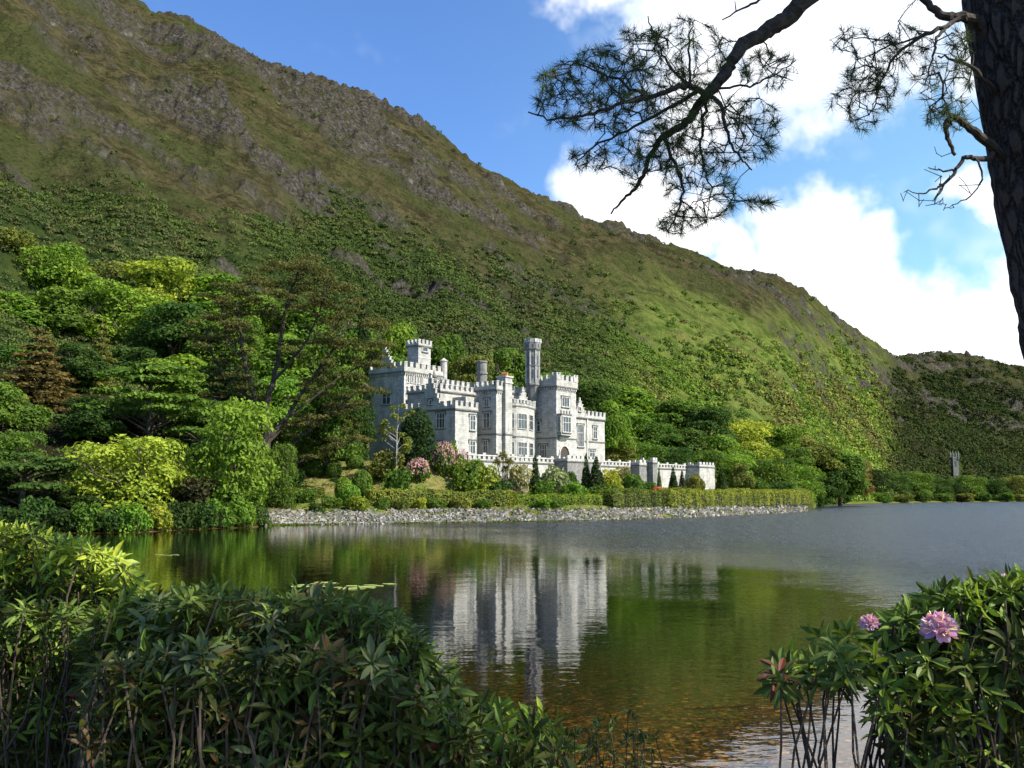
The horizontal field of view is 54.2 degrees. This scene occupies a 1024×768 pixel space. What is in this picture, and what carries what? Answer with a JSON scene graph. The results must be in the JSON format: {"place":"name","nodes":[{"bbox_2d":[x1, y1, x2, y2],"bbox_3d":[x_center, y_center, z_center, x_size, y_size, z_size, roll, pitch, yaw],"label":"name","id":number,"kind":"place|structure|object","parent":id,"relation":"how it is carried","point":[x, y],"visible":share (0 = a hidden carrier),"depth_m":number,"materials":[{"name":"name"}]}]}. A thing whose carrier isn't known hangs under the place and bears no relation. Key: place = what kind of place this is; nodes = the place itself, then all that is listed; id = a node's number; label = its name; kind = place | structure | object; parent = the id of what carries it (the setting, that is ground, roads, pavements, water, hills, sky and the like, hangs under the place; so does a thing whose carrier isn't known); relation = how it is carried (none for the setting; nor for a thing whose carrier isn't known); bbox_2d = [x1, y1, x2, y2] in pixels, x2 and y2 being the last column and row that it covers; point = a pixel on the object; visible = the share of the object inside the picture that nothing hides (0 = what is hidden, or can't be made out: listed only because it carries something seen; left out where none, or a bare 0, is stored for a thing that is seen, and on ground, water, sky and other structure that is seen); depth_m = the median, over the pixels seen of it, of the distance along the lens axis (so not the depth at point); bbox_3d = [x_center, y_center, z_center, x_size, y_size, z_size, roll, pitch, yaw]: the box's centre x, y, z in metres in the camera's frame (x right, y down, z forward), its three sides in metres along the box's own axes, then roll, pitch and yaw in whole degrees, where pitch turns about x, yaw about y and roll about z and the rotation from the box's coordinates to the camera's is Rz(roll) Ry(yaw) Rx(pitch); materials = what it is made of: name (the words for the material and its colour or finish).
{"place":"outdoors","nodes":[
{"label":"outdoors","id":0,"kind":"place"},
{"bbox_2d":[0,0,1023,767],"bbox_3d":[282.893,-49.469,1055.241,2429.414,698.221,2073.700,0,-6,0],"label":"mountain terrain","id":1,"kind":"structure","parent":0,"point":[98,94],"depth_m":438.06,"materials":[{"name":"green plant"}]},
{"bbox_2d":[0,429,47,471],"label":"broadleaf tree","id":2,"kind":"object","parent":1,"relation":"on","point":[19,441],"visible":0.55,"depth_m":132.88,"materials":[{"name":"green plant"}]},
{"bbox_2d":[0,382,55,430],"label":"broadleaf tree","id":3,"kind":"object","parent":1,"relation":"on","point":[16,409],"visible":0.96,"depth_m":145.55,"materials":[{"name":"green plant"}]},
{"bbox_2d":[0,291,55,328],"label":"broadleaf tree","id":4,"kind":"object","parent":1,"relation":"on","point":[20,307],"visible":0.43,"depth_m":201.46,"materials":[{"name":"green plant"}]},
{"bbox_2d":[0,227,58,276],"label":"broadleaf tree","id":5,"kind":"object","parent":1,"relation":"on","point":[17,238],"visible":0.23,"depth_m":249.68,"materials":[{"name":"green plant"}]},
{"bbox_2d":[13,495,55,529],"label":"shore bush","id":6,"kind":"object","parent":1,"relation":"on","point":[39,511],"visible":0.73,"depth_m":109.29,"materials":[{"name":"green plant"}]},
{"bbox_2d":[0,327,80,412],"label":"conifer","id":7,"kind":"object","parent":1,"relation":"on","point":[51,393],"visible":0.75,"depth_m":155.68,"materials":[{"name":"brown plant"}]},
{"bbox_2d":[0,451,86,510],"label":"spreading tree","id":8,"kind":"object","parent":1,"relation":"on","point":[46,464],"visible":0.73,"depth_m":119.42,"materials":[{"name":"green plant"}]},
{"bbox_2d":[39,507,80,532],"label":"shore bush","id":9,"kind":"object","parent":1,"relation":"on","point":[56,517],"visible":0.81,"depth_m":108.88,"materials":[{"name":"green plant"}]},
{"bbox_2d":[16,242,109,290],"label":"broadleaf tree","id":10,"kind":"object","parent":1,"relation":"on","point":[43,261],"visible":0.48,"depth_m":245.48,"materials":[{"name":"green plant"}]},
{"bbox_2d":[24,284,111,337],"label":"broadleaf tree","id":11,"kind":"object","parent":1,"relation":"on","point":[62,318],"visible":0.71,"depth_m":203.27,"materials":[{"name":"green plant"}]},
{"bbox_2d":[42,343,113,387],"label":"broadleaf tree","id":12,"kind":"object","parent":1,"relation":"on","point":[80,357],"visible":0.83,"depth_m":167.66,"materials":[{"name":"green plant"}]},
{"bbox_2d":[55,492,114,507],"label":"shrub","id":13,"kind":"object","parent":1,"relation":"on","point":[73,499],"visible":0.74,"depth_m":119.30,"materials":[{"name":"green plant"}]},
{"bbox_2d":[70,501,103,532],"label":"shore bush","id":14,"kind":"object","parent":1,"relation":"on","point":[86,516],"visible":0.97,"depth_m":109.55,"materials":[{"name":"green plant"}]},
{"bbox_2d":[51,396,126,441],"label":"broadleaf tree","id":15,"kind":"object","parent":1,"relation":"on","point":[93,420],"visible":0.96,"depth_m":143.64,"materials":[{"name":"green plant"}]},
{"bbox_2d":[79,321,121,393],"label":"conifer","id":16,"kind":"object","parent":1,"relation":"on","point":[108,358],"visible":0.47,"depth_m":173.08,"materials":[{"name":"green plant"}]},
{"bbox_2d":[95,508,126,532],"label":"shore bush","id":17,"kind":"object","parent":1,"relation":"on","point":[107,518],"visible":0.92,"depth_m":110.28,"materials":[{"name":"green plant"}]},
{"bbox_2d":[72,278,171,338],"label":"broadleaf tree","id":18,"kind":"object","parent":1,"relation":"on","point":[110,295],"visible":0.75,"depth_m":209.13,"materials":[{"name":"green plant"}]},
{"bbox_2d":[61,434,191,508],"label":"bushy tree","id":19,"kind":"object","parent":1,"relation":"on","point":[149,474],"visible":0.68,"depth_m":122.98,"materials":[{"name":"green plant"}]},
{"bbox_2d":[105,345,156,379],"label":"broadleaf tree","id":20,"kind":"object","parent":1,"relation":"on","point":[130,358],"visible":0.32,"depth_m":182.87,"materials":[{"name":"green plant"}]},
{"bbox_2d":[116,502,154,532],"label":"shore bush","id":21,"kind":"object","parent":1,"relation":"on","point":[131,512],"visible":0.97,"depth_m":111.16,"materials":[{"name":"green plant"}]},
{"bbox_2d":[61,362,216,439],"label":"spreading tree","id":22,"kind":"object","parent":1,"relation":"on","point":[172,376],"visible":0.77,"depth_m":148.62,"materials":[{"name":"green plant"}]},
{"bbox_2d":[144,504,173,530],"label":"shore bush","id":23,"kind":"object","parent":1,"relation":"on","point":[160,514],"visible":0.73,"depth_m":115.21,"materials":[{"name":"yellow plant"}]},
{"bbox_2d":[113,256,209,312],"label":"broadleaf tree","id":24,"kind":"object","parent":1,"relation":"on","point":[169,275],"visible":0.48,"depth_m":240.58,"materials":[{"name":"green plant"}]},
{"bbox_2d":[122,301,223,355],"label":"broadleaf tree","id":25,"kind":"object","parent":1,"relation":"on","point":[164,331],"visible":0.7,"depth_m":198.72,"materials":[{"name":"green plant"}]},
{"bbox_2d":[144,353,207,395],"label":"broadleaf tree","id":26,"kind":"object","parent":1,"relation":"on","point":[194,363],"visible":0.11,"depth_m":182.76,"materials":[{"name":"green plant"}]},
{"bbox_2d":[167,500,196,529],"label":"shore bush","id":27,"kind":"object","parent":1,"relation":"on","point":[181,516],"visible":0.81,"depth_m":119.88,"materials":[{"name":"green plant"}]},
{"bbox_2d":[167,476,218,507],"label":"shrub","id":28,"kind":"object","parent":1,"relation":"on","point":[196,489],"visible":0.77,"depth_m":126.45,"materials":[{"name":"green plant"}]},
{"bbox_2d":[188,501,217,528],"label":"shore bush","id":29,"kind":"object","parent":1,"relation":"on","point":[202,517],"visible":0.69,"depth_m":122.76,"materials":[{"name":"green plant"}]},
{"bbox_2d":[175,398,235,445],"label":"broadleaf tree","id":30,"kind":"object","parent":1,"relation":"on","point":[194,423],"visible":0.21,"depth_m":155.23,"materials":[{"name":"green plant"}]},
{"bbox_2d":[203,498,236,527],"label":"shore bush","id":31,"kind":"object","parent":1,"relation":"on","point":[227,519],"visible":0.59,"depth_m":125.73,"materials":[{"name":"green plant"}]},
{"bbox_2d":[177,313,267,382],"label":"broadleaf tree","id":32,"kind":"object","parent":1,"relation":"on","point":[227,347],"visible":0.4,"depth_m":199.06,"materials":[{"name":"green plant"}]},
{"bbox_2d":[184,272,264,322],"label":"broadleaf tree","id":33,"kind":"object","parent":1,"relation":"on","point":[204,281],"visible":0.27,"depth_m":244.09,"materials":[{"name":"green plant"}]},
{"bbox_2d":[186,364,263,410],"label":"broadleaf tree","id":34,"kind":"object","parent":1,"relation":"on","point":[209,378],"visible":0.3,"depth_m":173.41,"materials":[{"name":"green plant"}]},
{"bbox_2d":[178,396,281,510],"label":"bushy tree","id":35,"kind":"object","parent":1,"relation":"on","point":[242,436],"visible":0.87,"depth_m":131.16,"materials":[{"name":"green plant"}]},
{"bbox_2d":[226,499,256,526],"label":"shore bush","id":36,"kind":"object","parent":1,"relation":"on","point":[243,513],"visible":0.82,"depth_m":128.56,"materials":[{"name":"green plant"}]},
{"bbox_2d":[235,294,311,337],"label":"broadleaf tree","id":37,"kind":"object","parent":1,"relation":"on","point":[266,324],"visible":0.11,"depth_m":253.16,"materials":[{"name":"green plant"}]},
{"bbox_2d":[239,332,312,388],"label":"broadleaf tree","id":38,"kind":"object","parent":1,"relation":"on","point":[266,365],"visible":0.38,"depth_m":203.81,"materials":[{"name":"green plant"}]},
{"bbox_2d":[259,441,299,509],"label":"bushy tree","id":39,"kind":"object","parent":1,"relation":"on","point":[286,459],"visible":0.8,"depth_m":144.55,"materials":[{"name":"green plant"}]},
{"bbox_2d":[253,375,315,448],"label":"broadleaf tree","id":40,"kind":"object","parent":1,"relation":"on","point":[285,386],"visible":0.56,"depth_m":176.26,"materials":[{"name":"green plant"}]},
{"bbox_2d":[181,252,399,478],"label":"spreading pine","id":41,"kind":"object","parent":1,"relation":"on","point":[335,343],"visible":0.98,"depth_m":161.45,"materials":[{"name":"green plant"}]},
{"bbox_2d":[268,301,337,358],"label":"broadleaf tree","id":42,"kind":"object","parent":1,"relation":"on","point":[294,323],"visible":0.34,"depth_m":251.72,"materials":[{"name":"green plant"}]},
{"bbox_2d":[295,387,360,461],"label":"broadleaf tree","id":43,"kind":"object","parent":1,"relation":"on","point":[330,428],"visible":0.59,"depth_m":170.37,"materials":[{"name":"green plant"}]},
{"bbox_2d":[293,333,373,458],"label":"broadleaf tree","id":44,"kind":"object","parent":1,"relation":"on","point":[321,352],"visible":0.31,"depth_m":207.79,"materials":[{"name":"green plant"}]},
{"bbox_2d":[303,393,370,469],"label":"garden pine","id":45,"kind":"object","parent":1,"relation":"on","point":[350,417],"visible":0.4,"depth_m":170.34,"materials":[{"name":"green plant"}]},
{"bbox_2d":[347,404,377,460],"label":"bushy tree","id":46,"kind":"object","parent":1,"relation":"on","point":[365,421],"visible":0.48,"depth_m":199.32,"materials":[{"name":"green plant"}]},
{"bbox_2d":[366,450,404,479],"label":"shrub","id":47,"kind":"object","parent":1,"relation":"on","point":[386,462],"visible":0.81,"depth_m":166.89,"materials":[{"name":"green plant"}]},
{"bbox_2d":[373,319,418,361],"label":"broadleaf tree","id":48,"kind":"object","parent":1,"relation":"on","point":[399,335],"visible":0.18,"depth_m":262.74,"materials":[{"name":"green plant"}]},
{"bbox_2d":[377,403,415,467],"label":"slender birch","id":49,"kind":"object","parent":1,"relation":"on","point":[384,431],"visible":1,"depth_m":165.96,"materials":[{"name":"green plant"}]},
{"bbox_2d":[384,467,411,492],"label":"shrub","id":50,"kind":"object","parent":1,"relation":"on","point":[399,478],"visible":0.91,"depth_m":160.19,"materials":[{"name":"green plant"}]},
{"bbox_2d":[398,408,435,466],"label":"columnar yew","id":51,"kind":"object","parent":1,"relation":"on","point":[413,430],"visible":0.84,"depth_m":170.60,"materials":[{"name":"green plant"}]},
{"bbox_2d":[364,487,516,506],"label":"hedge","id":52,"kind":"object","parent":1,"relation":"on","point":[500,499],"visible":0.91,"depth_m":158.79,"materials":[{"name":"green plant"}]},
{"bbox_2d":[432,441,455,475],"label":"rhododendron","id":53,"kind":"object","parent":1,"relation":"on","point":[444,458],"visible":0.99,"depth_m":171.85,"materials":[{"name":"pink plant"}]},
{"bbox_2d":[431,332,469,383],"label":"broadleaf tree","id":54,"kind":"object","parent":1,"relation":"on","point":[446,348],"visible":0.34,"depth_m":290.19,"materials":[{"name":"green plant"}]},
{"bbox_2d":[451,458,485,491],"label":"shrub","id":55,"kind":"object","parent":1,"relation":"on","point":[467,472],"visible":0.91,"depth_m":169.21,"materials":[{"name":"green plant"}]},
{"bbox_2d":[447,353,494,385],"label":"broadleaf tree","id":56,"kind":"object","parent":1,"relation":"on","point":[463,367],"visible":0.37,"depth_m":279.76,"materials":[{"name":"green plant"}]},
{"bbox_2d":[368,338,605,463],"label":"castle","id":57,"kind":"structure","parent":1,"relation":"on","point":[549,417],"depth_m":209.39,"materials":[{"name":"stone"}]},
{"bbox_2d":[487,347,528,399],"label":"broadleaf tree","id":58,"kind":"object","parent":1,"relation":"on","point":[513,364],"visible":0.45,"depth_m":298.71,"materials":[{"name":"green plant"}]},
{"bbox_2d":[0,0,1023,501],"bbox_3d":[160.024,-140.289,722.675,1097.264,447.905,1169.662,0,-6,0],"label":"hillside scrub","id":59,"kind":"object","parent":1,"relation":"on","point":[1000,456],"visible":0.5,"depth_m":479.44,"materials":[{"name":"green plant"}]},
{"bbox_2d":[505,464,532,499],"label":"shrub","id":60,"kind":"object","parent":1,"relation":"on","point":[518,477],"visible":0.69,"depth_m":173.35,"materials":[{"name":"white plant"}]},
{"bbox_2d":[261,505,806,525],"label":"waterside grass","id":61,"kind":"structure","parent":1,"relation":"on","point":[328,523],"depth_m":156.40,"materials":[{"name":"green plant"}]},
{"bbox_2d":[262,503,807,525],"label":"lakeside stones","id":62,"kind":"object","parent":1,"relation":"on","point":[340,515],"visible":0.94,"depth_m":158.01,"materials":[{"name":"grey stone"}]},
{"bbox_2d":[511,493,604,505],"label":"hedge","id":63,"kind":"object","parent":1,"relation":"on","point":[571,499],"visible":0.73,"depth_m":169.91,"materials":[{"name":"green plant"}]},
{"bbox_2d":[434,452,714,492],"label":"terrace wall","id":64,"kind":"structure","parent":1,"relation":"on","point":[646,470],"depth_m":227.30,"materials":[{"name":"stone"}]},
{"bbox_2d":[576,380,621,411],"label":"broadleaf tree","id":65,"kind":"object","parent":1,"relation":"on","point":[590,391],"visible":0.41,"depth_m":303.52,"materials":[{"name":"green plant"}]},
{"bbox_2d":[598,400,635,460],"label":"broadleaf tree","id":66,"kind":"object","parent":1,"relation":"on","point":[616,418],"visible":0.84,"depth_m":266.50,"materials":[{"name":"green plant"}]},
{"bbox_2d":[587,385,667,422],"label":"broadleaf tree","id":67,"kind":"object","parent":1,"relation":"on","point":[628,400],"visible":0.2,"depth_m":327.35,"materials":[{"name":"green plant"}]},
{"bbox_2d":[598,487,671,506],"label":"hedge","id":68,"kind":"object","parent":1,"relation":"on","point":[642,499],"visible":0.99,"depth_m":180.09,"materials":[{"name":"green plant"}]},
{"bbox_2d":[617,413,661,453],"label":"broadleaf tree","id":69,"kind":"object","parent":1,"relation":"on","point":[636,418],"visible":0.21,"depth_m":296.60,"materials":[{"name":"green plant"}]},
{"bbox_2d":[622,442,668,463],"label":"broadleaf tree","id":70,"kind":"object","parent":1,"relation":"on","point":[646,452],"visible":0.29,"depth_m":273.75,"materials":[{"name":"green plant"}]},
{"bbox_2d":[633,422,684,459],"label":"broadleaf tree","id":71,"kind":"object","parent":1,"relation":"on","point":[660,428],"visible":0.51,"depth_m":297.41,"materials":[{"name":"green plant"}]},
{"bbox_2d":[635,398,710,438],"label":"broadleaf tree","id":72,"kind":"object","parent":1,"relation":"on","point":[672,408],"visible":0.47,"depth_m":329.80,"materials":[{"name":"green plant"}]},
{"bbox_2d":[485,701,883,766],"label":"lakebed stones","id":73,"kind":"object","parent":1,"relation":"on","point":[666,736],"visible":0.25,"depth_m":20.45,"materials":[{"name":"brown stone"}]},
{"bbox_2d":[657,427,712,459],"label":"broadleaf tree","id":74,"kind":"object","parent":1,"relation":"on","point":[699,437],"visible":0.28,"depth_m":302.59,"materials":[{"name":"green plant"}]},
{"bbox_2d":[684,449,730,479],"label":"broadleaf tree","id":75,"kind":"object","parent":1,"relation":"on","point":[717,461],"visible":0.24,"depth_m":282.65,"materials":[{"name":"green plant"}]},
{"bbox_2d":[677,404,739,447],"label":"broadleaf tree","id":76,"kind":"object","parent":1,"relation":"on","point":[704,418],"visible":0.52,"depth_m":326.74,"materials":[{"name":"green plant"}]},
{"bbox_2d":[692,434,758,476],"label":"broadleaf tree","id":77,"kind":"object","parent":1,"relation":"on","point":[721,444],"visible":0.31,"depth_m":307.42,"materials":[{"name":"green plant"}]},
{"bbox_2d":[658,486,813,507],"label":"hedge","id":78,"kind":"object","parent":1,"relation":"on","point":[692,498],"visible":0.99,"depth_m":217.34,"materials":[{"name":"green plant"}]},
{"bbox_2d":[728,463,755,490],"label":"round headed tree","id":79,"kind":"object","parent":1,"relation":"on","point":[740,476],"visible":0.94,"depth_m":243.58,"materials":[{"name":"green plant"}]},
{"bbox_2d":[722,419,776,459],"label":"broadleaf tree","id":80,"kind":"object","parent":1,"relation":"on","point":[748,431],"visible":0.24,"depth_m":340.33,"materials":[{"name":"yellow plant"}]},
{"bbox_2d":[736,440,790,477],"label":"broadleaf tree","id":81,"kind":"object","parent":1,"relation":"on","point":[760,451],"visible":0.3,"depth_m":320.93,"materials":[{"name":"green plant"}]},
{"bbox_2d":[748,457,797,488],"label":"broadleaf tree","id":82,"kind":"object","parent":1,"relation":"on","point":[776,471],"visible":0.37,"depth_m":294.97,"materials":[{"name":"green plant"}]},
{"bbox_2d":[757,424,812,465],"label":"broadleaf tree","id":83,"kind":"object","parent":1,"relation":"on","point":[786,433],"visible":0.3,"depth_m":358.29,"materials":[{"name":"green plant"}]},
{"bbox_2d":[763,445,820,479],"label":"broadleaf tree","id":84,"kind":"object","parent":1,"relation":"on","point":[794,453],"visible":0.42,"depth_m":340.54,"materials":[{"name":"green plant"}]},
{"bbox_2d":[783,463,822,503],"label":"broadleaf tree","id":85,"kind":"object","parent":1,"relation":"on","point":[805,481],"visible":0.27,"depth_m":325.94,"materials":[{"name":"green plant"}]},
{"bbox_2d":[793,437,846,475],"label":"broadleaf tree","id":86,"kind":"object","parent":1,"relation":"on","point":[823,450],"visible":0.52,"depth_m":379.42,"materials":[{"name":"green plant"}]},
{"bbox_2d":[814,461,850,511],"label":"broadleaf tree","id":87,"kind":"object","parent":1,"relation":"on","point":[832,491],"visible":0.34,"depth_m":384.13,"materials":[{"name":"green plant"}]},
{"bbox_2d":[818,450,870,510],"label":"broadleaf tree","id":88,"kind":"object","parent":1,"relation":"on","point":[854,471],"visible":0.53,"depth_m":411.10,"materials":[{"name":"green plant"}]},
{"bbox_2d":[897,470,936,498],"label":"broadleaf tree","id":89,"kind":"object","parent":1,"relation":"on","point":[925,483],"visible":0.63,"depth_m":662.47,"materials":[{"name":"green plant"}]},
{"bbox_2d":[951,475,988,498],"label":"broadleaf tree","id":90,"kind":"object","parent":1,"relation":"on","point":[967,482],"visible":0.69,"depth_m":712.42,"materials":[{"name":"green plant"}]},
{"bbox_2d":[140,0,1023,365],"label":"sky","id":91,"kind":"structure","parent":0,"point":[911,278],"materials":[{"name":"blue"}]},
{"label":"near bank ground","id":92,"kind":"structure","parent":0,"visible":0},
{"bbox_2d":[0,519,159,767],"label":"rhododendron","id":93,"kind":"object","parent":92,"relation":"on","point":[63,579],"visible":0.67,"depth_m":4.23,"materials":[{"name":"green plant"}]},
{"bbox_2d":[58,572,503,767],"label":"rhododendron","id":94,"kind":"object","parent":92,"relation":"on","point":[183,677],"visible":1,"depth_m":2.88,"materials":[{"name":"green plant"}]},
{"bbox_2d":[461,687,586,767],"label":"rhododendron sapling","id":95,"kind":"object","parent":92,"relation":"on","point":[510,748],"visible":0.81,"depth_m":3.26,"materials":[{"name":"green plant"}]},
{"bbox_2d":[540,708,672,767],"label":"bog myrtle","id":96,"kind":"object","parent":92,"relation":"on","point":[626,736],"visible":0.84,"depth_m":3.45,"materials":[{"name":"green plant"}]},
{"bbox_2d":[528,0,1023,359],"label":"pine tree","id":97,"kind":"object","parent":92,"relation":"on","point":[993,38],"visible":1,"depth_m":4.88,"materials":[{"name":"green plant"}]},
{"bbox_2d":[753,615,902,767],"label":"leggy rhododendron","id":98,"kind":"object","parent":92,"relation":"on","point":[834,668],"visible":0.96,"depth_m":2.73,"materials":[{"name":"green plant"}]},
{"bbox_2d":[857,563,1023,767],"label":"flowering rhododendron","id":99,"kind":"object","parent":92,"relation":"on","point":[955,647],"visible":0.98,"depth_m":2.72,"materials":[{"name":"green plant"}]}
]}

